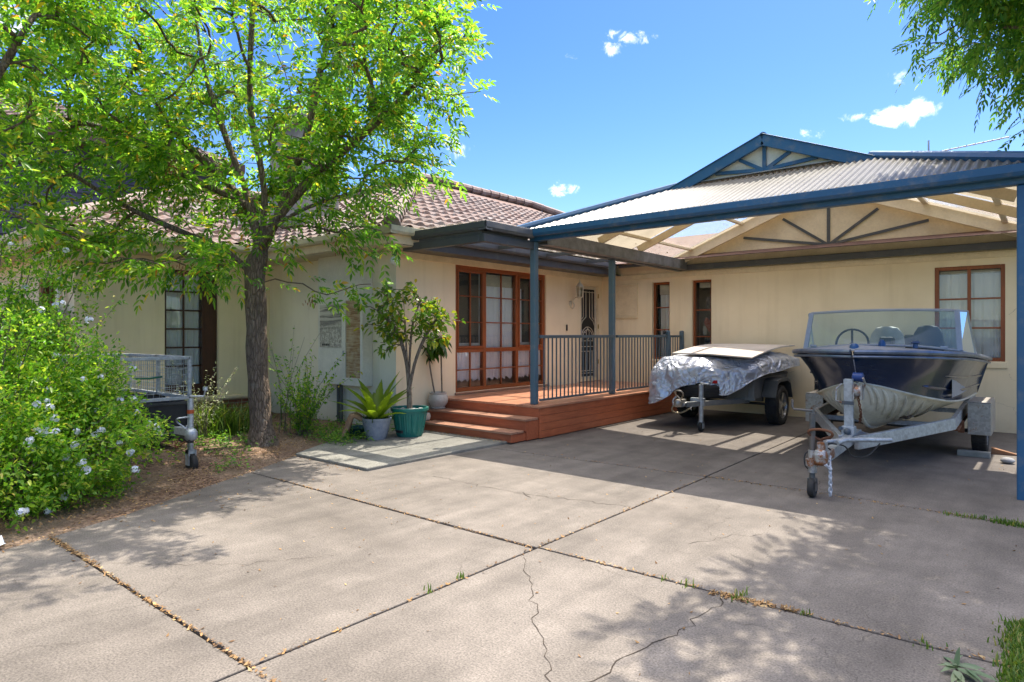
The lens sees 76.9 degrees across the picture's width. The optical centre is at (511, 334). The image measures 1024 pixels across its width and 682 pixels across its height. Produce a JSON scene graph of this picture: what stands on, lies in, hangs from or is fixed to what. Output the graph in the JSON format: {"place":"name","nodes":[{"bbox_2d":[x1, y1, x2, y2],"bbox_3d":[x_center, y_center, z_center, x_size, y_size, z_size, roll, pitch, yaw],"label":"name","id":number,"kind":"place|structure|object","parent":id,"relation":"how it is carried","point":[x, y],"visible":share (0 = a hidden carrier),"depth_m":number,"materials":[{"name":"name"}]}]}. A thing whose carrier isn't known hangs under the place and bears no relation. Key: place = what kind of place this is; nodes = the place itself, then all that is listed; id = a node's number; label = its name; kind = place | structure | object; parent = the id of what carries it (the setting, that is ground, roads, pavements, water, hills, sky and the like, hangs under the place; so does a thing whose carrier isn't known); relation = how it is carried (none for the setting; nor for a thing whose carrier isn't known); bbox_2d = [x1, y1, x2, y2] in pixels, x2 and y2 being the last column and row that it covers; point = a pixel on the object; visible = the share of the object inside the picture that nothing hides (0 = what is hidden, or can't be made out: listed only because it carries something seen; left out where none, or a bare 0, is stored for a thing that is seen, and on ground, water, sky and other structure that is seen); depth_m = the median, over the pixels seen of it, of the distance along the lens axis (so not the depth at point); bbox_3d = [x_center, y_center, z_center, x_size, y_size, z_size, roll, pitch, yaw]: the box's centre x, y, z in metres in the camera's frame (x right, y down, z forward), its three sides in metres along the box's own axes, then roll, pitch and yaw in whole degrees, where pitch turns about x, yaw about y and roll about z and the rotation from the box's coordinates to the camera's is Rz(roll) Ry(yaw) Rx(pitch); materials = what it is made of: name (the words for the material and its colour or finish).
{"place":"outdoors","nodes":[
{"label":"outdoors","id":0,"kind":"place"},
{"bbox_2d":[0,91,244,235],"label":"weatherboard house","id":1,"kind":"structure","parent":0,"point":[72,191],"depth_m":16.02,"materials":[{"name":"plant"}]},
{"bbox_2d":[0,412,356,550],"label":"garden bed","id":2,"kind":"object","parent":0,"point":[85,519],"visible":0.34,"depth_m":6.42,"materials":[{"name":"brown soil"}]},
{"bbox_2d":[0,535,5,545],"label":"paper scrap","id":3,"kind":"object","parent":2,"relation":"on","point":[1,541],"visible":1,"depth_m":4.39,"materials":[{"name":"white paper"}]},
{"bbox_2d":[0,0,127,262],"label":"street tree","id":4,"kind":"object","parent":2,"relation":"on","point":[13,41],"visible":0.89,"depth_m":6.21,"materials":[{"name":"green plant"}]},
{"bbox_2d":[0,208,182,532],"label":"flowering bush","id":5,"kind":"object","parent":2,"relation":"on","point":[59,428],"visible":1,"depth_m":5.54,"materials":[{"name":"green plant"}]},
{"bbox_2d":[15,353,207,468],"bbox_3d":[-4.625,0.860,7.713,3.460,1.180,1.780,0,0,40],"label":"cage trailer","id":6,"kind":"object","parent":2,"relation":"on","point":[176,406],"visible":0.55,"depth_m":7.89,"materials":[{"name":"grey metal"}]},
{"bbox_2d":[170,359,237,437],"bbox_3d":[-4.180,0.851,8.793,0.980,1.142,1.029,0,0,7],"label":"silver shrub","id":7,"kind":"object","parent":2,"relation":"on","point":[203,416],"visible":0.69,"depth_m":8.71,"materials":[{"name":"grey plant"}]},
{"bbox_2d":[157,398,285,444],"bbox_3d":[-4.305,1.183,9.246,2.051,0.475,2.386,0,0,40],"label":"strappy clump","id":8,"kind":"object","parent":2,"relation":"on","point":[233,422],"visible":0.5,"depth_m":9.07,"materials":[{"name":"green plant"}]},
{"bbox_2d":[0,0,500,446],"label":"ash tree","id":9,"kind":"object","parent":2,"relation":"on","point":[152,152],"visible":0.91,"depth_m":7.78,"materials":[{"name":"green plant"}]},
{"bbox_2d":[160,414,394,472],"bbox_3d":[-3.046,1.354,8.678,2.560,0.268,3.764,0,0,31],"label":"groundcover","id":10,"kind":"object","parent":2,"relation":"on","point":[335,432],"visible":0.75,"depth_m":8.40,"materials":[{"name":"green plant"}]},
{"bbox_2d":[267,325,362,435],"bbox_3d":[-2.899,0.637,9.047,1.045,1.573,1.284,0,0,40],"label":"green shrub","id":11,"kind":"object","parent":2,"relation":"on","point":[301,420],"visible":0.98,"depth_m":8.97,"materials":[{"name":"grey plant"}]},
{"bbox_2d":[349,425,364,435],"bbox_3d":[-2.178,1.360,9.103,0.370,0.120,0.370,0,0,40],"label":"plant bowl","id":12,"kind":"object","parent":2,"relation":"on","point":[355,428],"visible":0.4,"depth_m":8.95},
{"bbox_2d":[296,430,508,470],"bbox_3d":[-1.504,1.478,8.334,1.920,0.125,2.360,0,0,40],"label":"concrete pad","id":13,"kind":"object","parent":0,"point":[392,449],"visible":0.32,"depth_m":7.95,"materials":[{"name":"grey concrete"}]},
{"bbox_2d":[332,371,413,439],"bbox_3d":[-1.885,0.963,8.747,1.148,0.903,1.277,0,0,40],"label":"birds nest fern","id":14,"kind":"object","parent":13,"relation":"on","point":[375,407],"visible":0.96,"depth_m":8.64,"materials":[{"name":"green plant"}]},
{"bbox_2d":[354,279,465,437],"bbox_3d":[-1.474,0.323,9.029,1.290,2.182,1.143,0,0,40],"label":"ficus tree","id":15,"kind":"object","parent":13,"relation":"on","point":[410,423],"visible":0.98,"depth_m":8.95,"materials":[{"name":"green plant"}]},
{"bbox_2d":[0,409,1023,681],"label":"driveway","id":16,"kind":"structure","parent":0,"point":[536,613],"depth_m":3.98,"materials":[{"name":"concrete"}]},
{"bbox_2d":[0,414,1019,681],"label":"leaf litter","id":17,"kind":"object","parent":16,"relation":"on","point":[248,662],"visible":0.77,"depth_m":4.53,"materials":[{"name":"brown plant"}]},
{"bbox_2d":[424,380,676,442],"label":"timber deck","id":18,"kind":"structure","parent":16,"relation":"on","point":[513,416],"depth_m":9.65,"materials":[{"name":"wood"}]},
{"bbox_2d":[426,410,430,420],"bbox_3d":[-1.310,1.196,9.708,0.170,0.196,0.170,0,0,40],"label":"pot","id":19,"kind":"object","parent":18,"relation":"on","point":[428,416],"visible":0.28,"depth_m":9.66,"materials":[{"name":"ceramic"}]},
{"bbox_2d":[422,335,451,408],"bbox_3d":[-1.209,0.572,9.999,0.594,1.145,0.377,0,0,16],"label":"rubber plant","id":20,"kind":"object","parent":18,"relation":"on","point":[437,399],"visible":0.87,"depth_m":9.90,"materials":[{"name":"green plant"}]},
{"bbox_2d":[539,330,683,400],"bbox_3d":[1.882,0.453,10.949,0.105,1.075,4.653,0,0,40],"label":"balustrade","id":21,"kind":"object","parent":18,"relation":"on","point":[667,336],"visible":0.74,"depth_m":10.48,"materials":[{"name":"metal"}]},
{"bbox_2d":[423,510,1023,681],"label":"grass","id":22,"kind":"structure","parent":16,"relation":"on","point":[1014,639],"depth_m":3.01,"materials":[{"name":"green plant"}]},
{"bbox_2d":[671,371,792,431],"bbox_3d":[3.353,1.047,10.508,1.740,0.818,3.029,0,0,40],"label":"box trailer","id":23,"kind":"object","parent":16,"relation":"on","point":[774,390],"visible":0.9,"depth_m":10.17,"materials":[{"name":"grey paint"}]},
{"bbox_2d":[648,351,799,403],"bbox_3d":[3.608,0.692,10.899,1.791,0.871,2.658,0,0,40],"label":"tarpaulin","id":24,"kind":"object","parent":23,"relation":"on","point":[669,375],"visible":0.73,"depth_m":10.05,"materials":[{"name":"silver plastic"}]},
{"bbox_2d":[672,344,794,358],"bbox_3d":[3.765,0.263,10.862,1.320,0.195,2.070,0,0,40],"label":"plywood sheet","id":25,"kind":"object","parent":24,"relation":"on","point":[750,351],"visible":1,"depth_m":10.45,"materials":[{"name":"wood"}]},
{"bbox_2d":[517,132,1023,500],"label":"carport","id":26,"kind":"object","parent":16,"relation":"on","point":[838,195],"visible":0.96,"depth_m":8.66,"materials":[{"name":"blue paint"}]},
{"bbox_2d":[791,372,994,496],"bbox_3d":[4.362,0.920,7.660,2.062,1.071,5.251,0,0,40],"label":"boat trailer","id":27,"kind":"object","parent":16,"relation":"on","point":[821,415],"visible":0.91,"depth_m":6.80,"materials":[{"name":"metal"}]},
{"bbox_2d":[792,308,992,428],"bbox_3d":[4.927,0.421,8.335,1.896,1.458,4.545,0,0,40],"label":"motor boat","id":28,"kind":"object","parent":27,"relation":"on","point":[920,371],"visible":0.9,"depth_m":7.01,"materials":[{"name":"blue paint"}]},
{"bbox_2d":[937,647,997,681],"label":"plant","id":29,"kind":"object","parent":16,"relation":"on","point":[956,675],"visible":0.99,"depth_m":2.74,"materials":[{"name":"green plant"}]},
{"bbox_2d":[957,449,990,458],"bbox_3d":[5.500,1.417,7.679,0.320,0.064,0.120,0,0,40],"label":"chock brick","id":30,"kind":"object","parent":16,"relation":"on","point":[974,453],"visible":1,"depth_m":7.64,"materials":[{"name":"concrete"}]},
{"bbox_2d":[991,447,1016,455],"bbox_3d":[5.958,1.412,7.792,0.266,0.075,0.107,0,0,40],"label":"timber wedge","id":31,"kind":"object","parent":16,"relation":"on","point":[994,450],"visible":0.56,"depth_m":7.79,"materials":[{"name":"brown wood"}]},
{"bbox_2d":[1000,457,1014,463],"bbox_3d":[5.580,1.415,7.260,0.140,0.070,0.136,0,0,40],"label":"stone","id":32,"kind":"object","parent":16,"relation":"on","point":[1008,460],"visible":1,"depth_m":7.22,"materials":[{"name":"grey stone"}]},
{"bbox_2d":[0,0,1023,237],"label":"sky","id":33,"kind":"structure","parent":0,"point":[601,101],"materials":[{"name":"blue"}]},
{"label":"ground","id":34,"kind":"structure","parent":0,"visible":0},
{"bbox_2d":[0,310,57,400],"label":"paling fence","id":35,"kind":"object","parent":34,"relation":"on","point":[20,338],"visible":0.02,"depth_m":10.52,"materials":[{"name":"brown wood"}]},
{"bbox_2d":[0,102,1016,433],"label":"brick house","id":36,"kind":"structure","parent":34,"relation":"on","point":[482,290],"depth_m":11.06,"materials":[{"name":"beige paint"}]},
{"bbox_2d":[41,279,52,306],"bbox_3d":[-7.395,-0.175,10.379,0.850,1.450,0.100,0,0,40],"label":"window","id":37,"kind":"structure","parent":36,"relation":"in","point":[47,289],"depth_m":10.59,"materials":[{"name":"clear glass"}]},
{"bbox_2d":[165,269,216,395],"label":"window","id":38,"kind":"structure","parent":36,"relation":"in","point":[190,328],"depth_m":10.93,"materials":[{"name":"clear glass"}]},
{"bbox_2d":[318,252,372,421],"bbox_3d":[-2.672,0.075,10.220,1.210,2.750,0.213,0,0,40],"label":"meter cupboard","id":39,"kind":"object","parent":36,"relation":"attached to","point":[338,337],"visible":0.78,"depth_m":10.08,"materials":[{"name":"beige paint"}]},
{"bbox_2d":[390,247,397,265],"bbox_3d":[-1.646,-1.109,9.038,0.132,0.281,0.132,0,0,40],"label":"eave light","id":40,"kind":"object","parent":36,"relation":"hanging from","point":[392,262],"visible":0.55,"depth_m":9.00,"materials":[{"name":"white plastic"}]},
{"bbox_2d":[455,265,546,394],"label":"window","id":41,"kind":"structure","parent":36,"relation":"in","point":[492,349],"depth_m":11.46,"materials":[{"name":"brown wood"}]},
{"bbox_2d":[403,220,642,267],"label":"verandah roof","id":42,"kind":"structure","parent":36,"relation":"attached to","point":[504,236],"depth_m":8.71,"materials":[{"name":"paint"}]},
{"bbox_2d":[569,279,583,308],"bbox_3d":[1.313,-0.814,12.994,0.298,0.592,0.165,0,0,33],"label":"wall lantern","id":43,"kind":"object","parent":36,"relation":"attached to","point":[579,285],"depth_m":12.94,"materials":[{"name":"beige metal"}]},
{"bbox_2d":[580,283,601,382],"bbox_3d":[1.474,0.000,13.767,0.540,2.540,1.320,0,0,40],"label":"door","id":44,"kind":"structure","parent":36,"relation":"in","point":[589,301],"depth_m":13.72,"materials":[{"name":"black metal"}]},
{"bbox_2d":[650,282,698,360],"bbox_3d":[3.414,-0.235,13.572,0.990,2.070,1.265,0,0,40],"label":"window","id":45,"kind":"structure","parent":36,"relation":"in","point":[661,290],"depth_m":13.28,"materials":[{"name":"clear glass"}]},
{"bbox_2d":[693,280,710,346],"bbox_3d":[3.947,-0.120,12.861,1.000,2.300,0.675,0,0,40],"label":"window","id":46,"kind":"structure","parent":36,"relation":"in","point":[704,310],"depth_m":12.75,"materials":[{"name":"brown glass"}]},
{"bbox_2d":[928,135,1010,200],"bbox_3d":[8.385,-3.010,11.861,1.239,1.320,0.184,0,0,28],"label":"tv antenna","id":47,"kind":"object","parent":36,"relation":"attached to","point":[966,145],"visible":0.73,"depth_m":11.85,"materials":[{"name":"metal"}]},
{"bbox_2d":[935,264,1007,368],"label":"window","id":48,"kind":"structure","parent":36,"relation":"in","point":[979,290],"depth_m":9.87,"materials":[{"name":"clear glass"}]},
{"bbox_2d":[863,0,1023,150],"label":"overhanging tree","id":49,"kind":"object","parent":34,"relation":"on","point":[1006,17],"visible":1,"depth_m":6.27,"materials":[{"name":"green plant"}]}
]}

